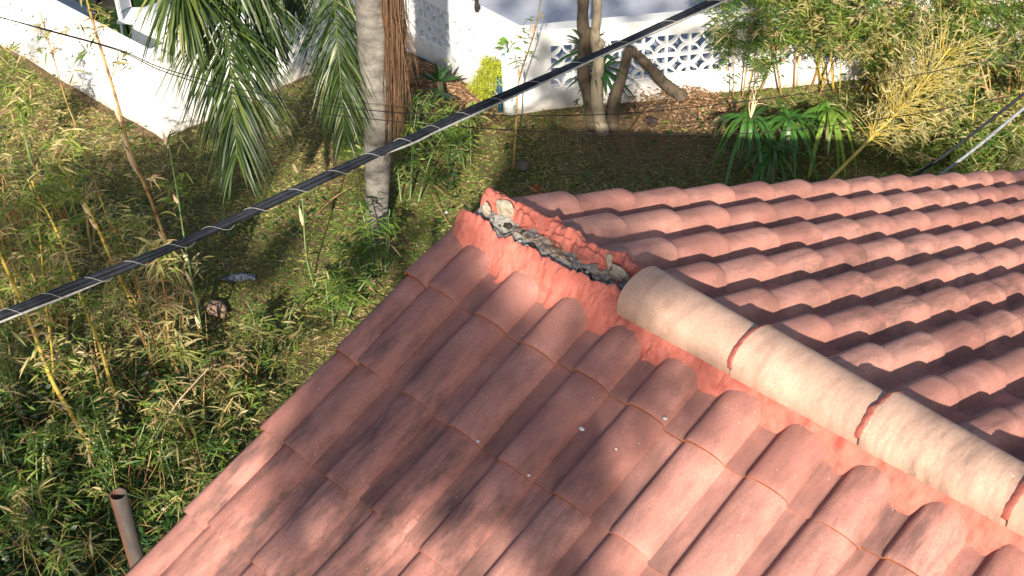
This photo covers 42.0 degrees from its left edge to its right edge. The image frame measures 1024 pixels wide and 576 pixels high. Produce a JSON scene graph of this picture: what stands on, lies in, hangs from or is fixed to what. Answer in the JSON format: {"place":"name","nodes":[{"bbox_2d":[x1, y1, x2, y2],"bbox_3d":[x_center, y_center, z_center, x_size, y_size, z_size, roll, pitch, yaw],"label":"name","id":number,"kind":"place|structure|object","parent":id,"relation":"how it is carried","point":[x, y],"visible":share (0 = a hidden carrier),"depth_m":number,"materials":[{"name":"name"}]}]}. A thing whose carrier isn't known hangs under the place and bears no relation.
{"place":"outdoors","nodes":[
{"label":"outdoors","id":0,"kind":"place"},
{"bbox_2d":[75,0,343,77],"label":"lawn","id":1,"kind":"structure","parent":0,"point":[113,21],"depth_m":20.16,"materials":[{"name":"plant"}]},
{"bbox_2d":[92,0,133,33],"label":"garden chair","id":2,"kind":"object","parent":1,"relation":"on","point":[111,4],"visible":0.39,"depth_m":19.61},
{"bbox_2d":[57,0,212,85],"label":"paving","id":3,"kind":"structure","parent":1,"relation":"on","point":[74,5],"depth_m":20.50,"materials":[{"name":"grey concrete"}]},
{"bbox_2d":[114,0,140,34],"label":"garden chair","id":4,"kind":"object","parent":3,"relation":"on","point":[127,15],"visible":0.46,"depth_m":19.15,"materials":[{"name":"white plastic"}]},
{"bbox_2d":[131,3,214,52],"bbox_3d":[-4.855,-3.642,19.004,1.269,0.586,1.263,30,47,35],"label":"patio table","id":5,"kind":"object","parent":3,"relation":"on","point":[141,39],"visible":0.16,"depth_m":18.62,"materials":[{"name":"white plastic"}]},
{"bbox_2d":[0,0,732,322],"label":"cable bundle","id":6,"kind":"object","parent":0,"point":[58,293],"visible":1,"depth_m":5.44,"materials":[{"name":"rubber"}]},
{"bbox_2d":[2,18,993,115],"bbox_3d":[0.223,-2.187,11.685,8.943,1.882,0.355,-9,37,-10],"label":"overhead wire","id":7,"kind":"object","parent":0,"point":[495,115],"visible":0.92,"depth_m":12.24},
{"bbox_2d":[0,17,1020,134],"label":"overhead wire","id":8,"kind":"object","parent":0,"point":[489,128],"visible":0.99,"depth_m":12.02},
{"bbox_2d":[0,6,1023,575],"bbox_3d":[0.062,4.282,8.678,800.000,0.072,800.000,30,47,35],"label":"ground","id":9,"kind":"structure","parent":0,"point":[628,144],"depth_m":16.22,"materials":[{"name":"green plant"}]},
{"bbox_2d":[0,206,26,301],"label":"cane","id":10,"kind":"object","parent":9,"relation":"on","point":[14,213],"visible":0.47,"depth_m":13.97,"materials":[{"name":"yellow plant"}]},
{"bbox_2d":[0,167,39,325],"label":"bamboo tangle","id":11,"kind":"object","parent":9,"relation":"on","point":[3,191],"visible":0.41,"depth_m":13.84,"materials":[{"name":"green plant"}]},
{"bbox_2d":[0,292,41,420],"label":"bamboo tangle","id":12,"kind":"object","parent":9,"relation":"on","point":[5,367],"visible":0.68,"depth_m":12.82,"materials":[{"name":"green plant"}]},
{"bbox_2d":[0,498,42,550],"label":"bamboo sprig","id":13,"kind":"object","parent":9,"relation":"on","point":[17,520],"visible":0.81,"depth_m":11.08,"materials":[{"name":"green plant"}]},
{"bbox_2d":[0,40,44,166],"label":"bamboo cane","id":14,"kind":"object","parent":9,"relation":"on","point":[22,105],"visible":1,"depth_m":16.12,"materials":[{"name":"green plant"}]},
{"bbox_2d":[0,156,55,283],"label":"bamboo cane","id":15,"kind":"object","parent":9,"relation":"on","point":[11,167],"visible":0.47,"depth_m":13.73,"materials":[{"name":"green plant"}]},
{"bbox_2d":[11,521,47,572],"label":"bamboo sprig","id":16,"kind":"object","parent":9,"relation":"on","point":[33,545],"visible":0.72,"depth_m":11.04,"materials":[{"name":"green plant"}]},
{"bbox_2d":[0,153,73,230],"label":"bamboo tangle","id":17,"kind":"object","parent":9,"relation":"on","point":[25,212],"visible":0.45,"depth_m":15.38,"materials":[{"name":"green plant"}]},
{"bbox_2d":[17,467,60,518],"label":"bamboo sprig","id":18,"kind":"object","parent":9,"relation":"on","point":[45,481],"visible":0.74,"depth_m":11.25,"materials":[{"name":"green plant"}]},
{"bbox_2d":[5,164,77,416],"bbox_3d":[-4.116,0.145,12.179,0.781,2.813,0.536,7,37,12],"label":"bamboo cane","id":19,"kind":"object","parent":9,"relation":"on","point":[41,238],"visible":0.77,"depth_m":11.72,"materials":[{"name":"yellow plant"}]},
{"bbox_2d":[0,207,87,339],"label":"bamboo tangle","id":20,"kind":"object","parent":9,"relation":"on","point":[54,284],"visible":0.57,"depth_m":13.51,"materials":[{"name":"green plant"}]},
{"bbox_2d":[30,446,63,487],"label":"bamboo sprig","id":21,"kind":"object","parent":9,"relation":"on","point":[48,466],"visible":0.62,"depth_m":11.74,"materials":[{"name":"green plant"}]},
{"bbox_2d":[0,389,102,554],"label":"bamboo tangle","id":22,"kind":"object","parent":9,"relation":"on","point":[16,483],"visible":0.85,"depth_m":11.48,"materials":[{"name":"green plant"}]},
{"bbox_2d":[0,473,82,575],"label":"fallen cane","id":23,"kind":"object","parent":22,"relation":"on","point":[27,510],"visible":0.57,"depth_m":11.23,"materials":[{"name":"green plant"}]},
{"bbox_2d":[0,208,102,470],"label":"bamboo cane","id":24,"kind":"object","parent":9,"relation":"on","point":[45,365],"visible":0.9,"depth_m":11.43,"materials":[{"name":"yellow plant"}]},
{"bbox_2d":[34,412,76,455],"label":"bamboo sprig","id":25,"kind":"object","parent":9,"relation":"on","point":[51,424],"visible":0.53,"depth_m":12.13,"materials":[{"name":"green plant"}]},
{"bbox_2d":[32,528,83,575],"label":"bamboo sprig","id":26,"kind":"object","parent":9,"relation":"on","point":[52,558],"visible":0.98,"depth_m":10.76,"materials":[{"name":"green plant"}]},
{"bbox_2d":[4,176,122,419],"bbox_3d":[-4.020,0.171,12.150,0.895,2.797,0.668,2,37,5],"label":"bamboo cane","id":27,"kind":"object","parent":9,"relation":"on","point":[32,202],"visible":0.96,"depth_m":11.65,"materials":[{"name":"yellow plant"}]},
{"bbox_2d":[21,151,123,254],"bbox_3d":[-4.896,-0.942,15.037,1.052,1.209,1.132,-18,39,-20],"label":"bamboo tangle","id":28,"kind":"object","parent":9,"relation":"on","point":[60,215],"visible":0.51,"depth_m":15.04,"materials":[{"name":"green plant"}]},
{"bbox_2d":[23,299,128,403],"bbox_3d":[-4.172,0.683,12.867,0.948,1.136,1.231,-6,37,-5],"label":"bamboo tangle","id":29,"kind":"object","parent":9,"relation":"on","point":[67,364],"visible":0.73,"depth_m":12.82,"materials":[{"name":"green plant"}]},
{"bbox_2d":[32,12,130,284],"bbox_3d":[-4.369,-1.301,13.720,0.497,3.318,0.620,-21,41,-24],"label":"bamboo cane","id":30,"kind":"object","parent":9,"relation":"on","point":[46,37],"visible":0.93,"depth_m":13.43,"materials":[{"name":"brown plant"}]},
{"bbox_2d":[63,528,112,573],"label":"bamboo sprig","id":31,"kind":"object","parent":9,"relation":"on","point":[86,548],"visible":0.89,"depth_m":10.99,"materials":[{"name":"green plant"}]},
{"bbox_2d":[38,131,153,319],"bbox_3d":[-4.114,-0.541,13.517,1.161,2.328,0.626,3,37,6],"label":"bamboo cane","id":32,"kind":"object","parent":9,"relation":"on","point":[63,159],"visible":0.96,"depth_m":13.14,"materials":[{"name":"yellow plant"}]},
{"bbox_2d":[79,191,172,302],"bbox_3d":[-4.063,-0.402,14.143,0.984,1.359,1.105,-9,37,-10],"label":"bamboo tangle","id":33,"kind":"object","parent":9,"relation":"on","point":[121,251],"visible":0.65,"depth_m":13.95,"materials":[{"name":"green plant"}]},
{"bbox_2d":[55,0,199,330],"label":"bamboo cane","id":34,"kind":"object","parent":9,"relation":"on","point":[131,158],"visible":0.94,"depth_m":12.55,"materials":[{"name":"yellow plant"}]},
{"bbox_2d":[67,383,195,508],"bbox_3d":[-3.508,1.460,11.934,1.144,0.994,1.306,30,47,35],"label":"bamboo tangle","id":35,"kind":"object","parent":9,"relation":"on","point":[101,428],"visible":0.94,"depth_m":11.94,"materials":[{"name":"green plant"}]},
{"bbox_2d":[94,247,213,378],"bbox_3d":[-3.452,0.296,13.217,1.062,1.304,1.359,30,47,35],"label":"bamboo tangle","id":36,"kind":"object","parent":9,"relation":"on","point":[137,328],"visible":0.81,"depth_m":13.19,"materials":[{"name":"green plant"}]},
{"bbox_2d":[130,230,196,373],"bbox_3d":[-3.337,0.200,12.881,0.632,1.846,0.731,-16,39,-18],"label":"bamboo cane","id":37,"kind":"object","parent":9,"relation":"on","point":[161,269],"visible":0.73,"depth_m":12.68,"materials":[{"name":"green plant"}]},
{"bbox_2d":[100,419,239,527],"bbox_3d":[-2.893,1.740,11.733,0.996,0.724,1.381,3,37,7],"label":"bamboo tangle","id":38,"kind":"object","parent":9,"relation":"on","point":[216,446],"visible":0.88,"depth_m":11.79,"materials":[{"name":"green plant"}]},
{"bbox_2d":[0,0,357,138],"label":"garden wall","id":39,"kind":"structure","parent":9,"relation":"on","point":[135,96],"depth_m":17.76,"materials":[{"name":"paint"}]},
{"bbox_2d":[155,325,212,394],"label":"bamboo cane","id":40,"kind":"object","parent":9,"relation":"on","point":[181,356],"visible":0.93,"depth_m":12.78,"materials":[{"name":"green plant"}]},
{"bbox_2d":[161,129,210,357],"bbox_3d":[-3.114,-0.335,12.824,0.655,2.780,0.440,30,47,35],"label":"bamboo cane","id":41,"kind":"object","parent":9,"relation":"on","point":[185,257],"visible":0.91,"depth_m":12.53,"materials":[{"name":"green plant"}]},
{"bbox_2d":[192,330,212,347],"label":"withered leaf","id":42,"kind":"object","parent":41,"relation":"attached to","point":[200,339],"visible":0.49,"depth_m":13.72,"materials":[{"name":"brown plant"}]},
{"bbox_2d":[131,350,248,459],"bbox_3d":[-3.010,1.218,12.351,1.163,0.832,1.086,-11,37,-12],"label":"bamboo tangle","id":43,"kind":"object","parent":9,"relation":"on","point":[177,408],"visible":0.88,"depth_m":12.31,"materials":[{"name":"green plant"}]},
{"bbox_2d":[161,367,208,443],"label":"fallen cane","id":44,"kind":"object","parent":43,"relation":"in","point":[180,399],"visible":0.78,"depth_m":12.18,"materials":[{"name":"beige plant"}]},
{"bbox_2d":[203,299,227,318],"bbox_3d":[-3.150,0.228,14.223,0.319,0.173,0.189,30,47,35],"label":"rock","id":45,"kind":"object","parent":9,"relation":"on","point":[215,309],"visible":1,"depth_m":14.15,"materials":[{"name":"beige stone"}]},
{"bbox_2d":[172,331,282,433],"bbox_3d":[-2.632,0.925,12.705,0.992,0.866,0.958,12,39,18],"label":"bamboo tangle","id":46,"kind":"object","parent":9,"relation":"on","point":[220,369],"visible":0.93,"depth_m":12.69,"materials":[{"name":"green plant"}]},
{"bbox_2d":[219,273,255,282],"bbox_3d":[-3.020,-0.113,14.697,0.405,0.100,0.136,-6,37,-6],"label":"rag","id":47,"kind":"object","parent":9,"relation":"on","point":[239,277],"visible":1,"depth_m":14.66,"materials":[{"name":"blue fabric"}]},
{"bbox_2d":[223,360,277,400],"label":"fallen cane","id":48,"kind":"object","parent":9,"relation":"on","point":[255,382],"visible":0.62,"depth_m":12.99,"materials":[{"name":"beige plant"}]},
{"bbox_2d":[233,302,319,358],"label":"bamboo tangle","id":49,"kind":"object","parent":9,"relation":"on","point":[253,325],"visible":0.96,"depth_m":13.46,"materials":[{"name":"green plant"}]},
{"bbox_2d":[128,0,426,234],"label":"palm tree","id":50,"kind":"object","parent":9,"relation":"on","point":[379,33],"visible":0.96,"depth_m":13.23,"materials":[{"name":"green plant"}]},
{"bbox_2d":[286,126,313,286],"bbox_3d":[-2.218,-0.775,13.963,0.250,2.072,0.395,-12,38,-14],"label":"bamboo cane","id":51,"kind":"object","parent":9,"relation":"on","point":[296,170],"visible":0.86,"depth_m":14.01,"materials":[{"name":"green plant"}]},
{"bbox_2d":[290,223,383,330],"bbox_3d":[-1.771,-0.049,13.982,1.119,0.870,1.195,30,47,35],"label":"bamboo bush","id":52,"kind":"object","parent":9,"relation":"on","point":[346,295],"visible":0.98,"depth_m":13.95,"materials":[{"name":"green plant"}]},
{"bbox_2d":[332,195,407,282],"bbox_3d":[-1.511,-0.465,14.386,0.701,1.037,1.006,7,37,12],"label":"bamboo bush","id":53,"kind":"object","parent":9,"relation":"on","point":[368,228],"visible":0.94,"depth_m":14.35,"materials":[{"name":"green plant"}]},
{"bbox_2d":[329,90,456,202],"bbox_3d":[-1.418,-1.671,15.480,1.476,1.673,1.358,-9,37,-10],"label":"bamboo bush","id":54,"kind":"object","parent":9,"relation":"on","point":[347,150],"visible":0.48,"depth_m":15.40,"materials":[{"name":"green plant"}]},
{"bbox_2d":[420,82,459,109],"bbox_3d":[-0.909,-2.312,17.284,0.610,0.529,0.626,30,47,35],"label":"aloe","id":55,"kind":"object","parent":9,"relation":"on","point":[441,91],"visible":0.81,"depth_m":17.14,"materials":[{"name":"green plant"}]},
{"bbox_2d":[421,62,461,116],"bbox_3d":[-0.938,-2.517,17.290,0.532,0.853,0.448,10,38,15],"label":"aloe","id":56,"kind":"object","parent":9,"relation":"on","point":[438,76],"visible":0.95,"depth_m":17.18,"materials":[{"name":"green plant"}]},
{"bbox_2d":[404,98,492,171],"bbox_3d":[-0.749,-1.950,16.568,1.037,0.805,1.482,-11,38,-13],"label":"bamboo bush","id":57,"kind":"object","parent":9,"relation":"on","point":[464,138],"visible":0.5,"depth_m":16.46,"materials":[{"name":"green plant"}]},
{"bbox_2d":[430,99,488,170],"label":"bamboo bush","id":58,"kind":"object","parent":9,"relation":"on","point":[442,111],"visible":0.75,"depth_m":16.16,"materials":[{"name":"green plant"}]},
{"bbox_2d":[465,55,502,112],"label":"flower shrub","id":59,"kind":"object","parent":9,"relation":"on","point":[493,73],"visible":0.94,"depth_m":17.31,"materials":[{"name":"yellow plant"}]},
{"bbox_2d":[497,77,501,114],"bbox_3d":[-0.162,-2.498,17.463,0.057,0.576,0.054,-1,36,1],"label":"pole","id":60,"kind":"object","parent":9,"relation":"on","point":[499,89],"visible":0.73,"depth_m":17.39,"materials":[{"name":"blue metal"}]},
{"bbox_2d":[1,62,1014,563],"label":"twig litter","id":61,"kind":"object","parent":9,"relation":"on","point":[359,220],"visible":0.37,"depth_m":16.14,"materials":[{"name":"brown wood"}]},
{"bbox_2d":[501,53,515,114],"bbox_3d":[-0.031,-2.643,17.414,0.212,0.861,0.212,30,47,35],"label":"garden post","id":62,"kind":"object","parent":9,"relation":"on","point":[509,77],"visible":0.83,"depth_m":17.27,"materials":[{"name":"white concrete"}]},
{"bbox_2d":[493,37,520,57],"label":"jar plant","id":63,"kind":"object","parent":62,"relation":"on","point":[508,52],"visible":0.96,"depth_m":17.07,"materials":[{"name":"green plant"}]},
{"bbox_2d":[0,42,1018,575],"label":"tall grass","id":64,"kind":"structure","parent":9,"relation":"on","point":[62,514],"depth_m":11.93,"materials":[{"name":"green plant"}]},
{"bbox_2d":[0,51,1021,575],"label":"undergrowth","id":65,"kind":"object","parent":9,"relation":"on","point":[22,553],"visible":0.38,"depth_m":12.28,"materials":[{"name":"green plant"}]},
{"bbox_2d":[10,381,109,433],"bbox_3d":[-4.398,1.118,12.821,1.436,0.132,0.070,20,42,27],"label":"fallen cane","id":66,"kind":"object","parent":65,"relation":"on","point":[37,395],"visible":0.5,"depth_m":12.83,"materials":[{"name":"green plant"}]},
{"bbox_2d":[0,57,1021,573],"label":"leaf litter","id":67,"kind":"object","parent":9,"relation":"on","point":[424,85],"visible":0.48,"depth_m":17.41,"materials":[{"name":"brown plant"}]},
{"bbox_2d":[0,36,1022,575],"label":"dry stems","id":68,"kind":"object","parent":9,"relation":"on","point":[152,414],"visible":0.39,"depth_m":12.20,"materials":[{"name":"plant"}]},
{"bbox_2d":[516,160,529,171],"bbox_3d":[0.134,-1.500,16.412,0.182,0.124,0.165,30,47,35],"label":"stone","id":69,"kind":"object","parent":9,"relation":"on","point":[522,165],"visible":1,"depth_m":16.36,"materials":[{"name":"grey stone"}]},
{"bbox_2d":[505,0,545,167],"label":"bamboo cane","id":70,"kind":"object","parent":9,"relation":"on","point":[519,72],"visible":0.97,"depth_m":15.53,"materials":[{"name":"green plant"}]},
{"bbox_2d":[530,183,545,193],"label":"withered leaf","id":71,"kind":"object","parent":9,"relation":"on","point":[533,189],"visible":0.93,"depth_m":15.83,"materials":[{"name":"brown plant"}]},
{"bbox_2d":[548,29,618,91],"bbox_3d":[0.968,-2.666,16.997,0.908,1.341,0.862,12,39,18],"label":"dracaena","id":72,"kind":"object","parent":9,"relation":"on","point":[576,41],"visible":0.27,"depth_m":16.75,"materials":[{"name":"green plant"}]},
{"bbox_2d":[564,56,643,118],"bbox_3d":[1.173,-2.593,17.137,1.085,1.048,0.966,4,37,8],"label":"dracaena","id":73,"kind":"object","parent":9,"relation":"on","point":[607,64],"visible":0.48,"depth_m":16.88,"materials":[{"name":"green plant"}]},
{"bbox_2d":[577,0,633,135],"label":"multi stemmed tree","id":74,"kind":"object","parent":9,"relation":"on","point":[591,41],"visible":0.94,"depth_m":16.64,"materials":[{"name":"brown plant"}]},
{"bbox_2d":[644,116,658,126],"bbox_3d":[1.809,-2.153,17.230,0.206,0.118,0.139,30,47,35],"label":"black bag","id":75,"kind":"object","parent":9,"relation":"on","point":[651,120],"visible":1,"depth_m":17.19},
{"bbox_2d":[632,47,708,128],"bbox_3d":[2.061,-2.615,17.250,1.152,0.891,0.612,30,47,35],"label":"log","id":76,"kind":"object","parent":9,"relation":"on","point":[665,83],"visible":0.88,"depth_m":17.34,"materials":[{"name":"brown wood"}]},
{"bbox_2d":[404,0,1023,113],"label":"garden wall","id":77,"kind":"structure","parent":9,"relation":"on","point":[488,28],"depth_m":17.62,"materials":[{"name":"white paint"}]},
{"bbox_2d":[474,0,479,12],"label":"figurine","id":78,"kind":"object","parent":77,"relation":"on","point":[476,6],"visible":1,"depth_m":17.36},
{"bbox_2d":[704,98,788,184],"bbox_3d":[2.836,-1.584,16.034,1.031,1.373,1.237,-11,37,-12],"label":"strap leaf plant","id":79,"kind":"object","parent":9,"relation":"on","point":[747,125],"visible":0.93,"depth_m":15.68,"materials":[{"name":"green plant"}]},
{"bbox_2d":[749,90,766,117],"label":"flower stalk","id":80,"kind":"object","parent":79,"relation":"attached to","point":[753,105],"visible":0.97,"depth_m":15.63,"materials":[{"name":"beige plant"}]},
{"bbox_2d":[694,0,822,101],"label":"bamboo bush","id":81,"kind":"object","parent":9,"relation":"on","point":[727,35],"visible":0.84,"depth_m":16.96,"materials":[{"name":"green plant"}]},
{"bbox_2d":[733,134,811,185],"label":"strap leaf plant","id":82,"kind":"object","parent":9,"relation":"on","point":[770,155],"visible":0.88,"depth_m":15.63,"materials":[{"name":"green plant"}]},
{"bbox_2d":[724,0,835,61],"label":"bamboo bush","id":83,"kind":"object","parent":9,"relation":"on","point":[803,56],"visible":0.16,"depth_m":17.35,"materials":[{"name":"green plant"}]},
{"bbox_2d":[752,100,827,180],"bbox_3d":[3.358,-1.534,16.130,1.140,1.316,1.054,-10,37,-11],"label":"strap leaf plant","id":84,"kind":"object","parent":9,"relation":"on","point":[786,117],"visible":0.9,"depth_m":15.79,"materials":[{"name":"green plant"}]},
{"bbox_2d":[733,0,901,95],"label":"bamboo bush","id":85,"kind":"object","parent":9,"relation":"on","point":[853,6],"visible":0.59,"depth_m":16.96,"materials":[{"name":"green plant"}]},
{"bbox_2d":[785,95,866,178],"bbox_3d":[3.928,-1.751,16.260,0.914,1.215,1.125,30,47,35],"label":"strap leaf plant","id":86,"kind":"object","parent":9,"relation":"on","point":[824,109],"visible":0.87,"depth_m":16.00,"materials":[{"name":"green plant"}]},
{"bbox_2d":[771,0,955,93],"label":"bamboo bush","id":87,"kind":"object","parent":9,"relation":"on","point":[816,19],"visible":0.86,"depth_m":16.82,"materials":[{"name":"green plant"}]},
{"bbox_2d":[831,0,984,107],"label":"bamboo bush","id":88,"kind":"object","parent":9,"relation":"on","point":[866,56],"visible":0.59,"depth_m":16.94,"materials":[{"name":"green plant"}]},
{"bbox_2d":[827,0,1010,179],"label":"dead bamboo branch","id":89,"kind":"object","parent":9,"relation":"on","point":[901,107],"visible":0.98,"depth_m":15.64,"materials":[{"name":"yellow plant"}]},
{"bbox_2d":[873,0,979,49],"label":"bamboo bush","id":90,"kind":"object","parent":9,"relation":"on","point":[910,13],"visible":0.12,"depth_m":17.44,"materials":[{"name":"green plant"}]},
{"bbox_2d":[879,105,1001,177],"bbox_3d":[5.063,-1.586,15.857,1.397,0.770,2.195,6,37,11],"label":"bamboo bush","id":91,"kind":"object","parent":9,"relation":"on","point":[913,152],"visible":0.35,"depth_m":15.94,"materials":[{"name":"green plant"}]},
{"bbox_2d":[889,0,1023,98],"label":"bamboo bush","id":92,"kind":"object","parent":9,"relation":"on","point":[976,7],"visible":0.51,"depth_m":16.85,"materials":[{"name":"green plant"}]},
{"bbox_2d":[904,0,1023,79],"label":"bamboo bush","id":93,"kind":"object","parent":9,"relation":"on","point":[961,11],"visible":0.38,"depth_m":17.28,"materials":[{"name":"green plant"}]},
{"bbox_2d":[905,72,1023,170],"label":"bamboo bush","id":94,"kind":"object","parent":9,"relation":"on","point":[1018,155],"visible":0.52,"depth_m":15.98,"materials":[{"name":"green plant"}]},
{"bbox_2d":[924,84,1023,171],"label":"bamboo bush","id":95,"kind":"object","parent":9,"relation":"on","point":[990,148],"visible":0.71,"depth_m":15.55,"materials":[{"name":"green plant"}]},
{"bbox_2d":[932,0,1023,120],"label":"bamboo bush","id":96,"kind":"object","parent":9,"relation":"on","point":[1012,14],"visible":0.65,"depth_m":16.73,"materials":[{"name":"green plant"}]},
{"bbox_2d":[990,0,1023,83],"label":"bamboo bush","id":97,"kind":"object","parent":9,"relation":"on","point":[1008,1],"visible":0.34,"depth_m":17.37,"materials":[{"name":"green plant"}]},
{"bbox_2d":[125,168,1023,575],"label":"house","id":98,"kind":"structure","parent":0,"point":[795,378],"depth_m":4.64,"materials":[{"name":"red concrete"}]},
{"bbox_2d":[109,488,144,569],"bbox_3d":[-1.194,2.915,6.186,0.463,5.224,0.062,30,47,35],"label":"pipe","id":99,"kind":"object","parent":98,"relation":"attached to","point":[125,521],"visible":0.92,"depth_m":4.82,"materials":[{"name":"grey metal"}]},
{"bbox_2d":[913,92,1023,175],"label":"overhead wire","id":100,"kind":"object","parent":98,"relation":"attached to","point":[972,133],"visible":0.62,"depth_m":10.17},
{"bbox_2d":[939,106,1023,174],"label":"overhead wire","id":101,"kind":"object","parent":98,"relation":"attached to","point":[993,133],"visible":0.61,"depth_m":10.06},
{"bbox_2d":[403,0,970,83],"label":"patio","id":102,"kind":"structure","parent":0,"point":[520,12],"depth_m":19.93,"materials":[{"name":"concrete"}]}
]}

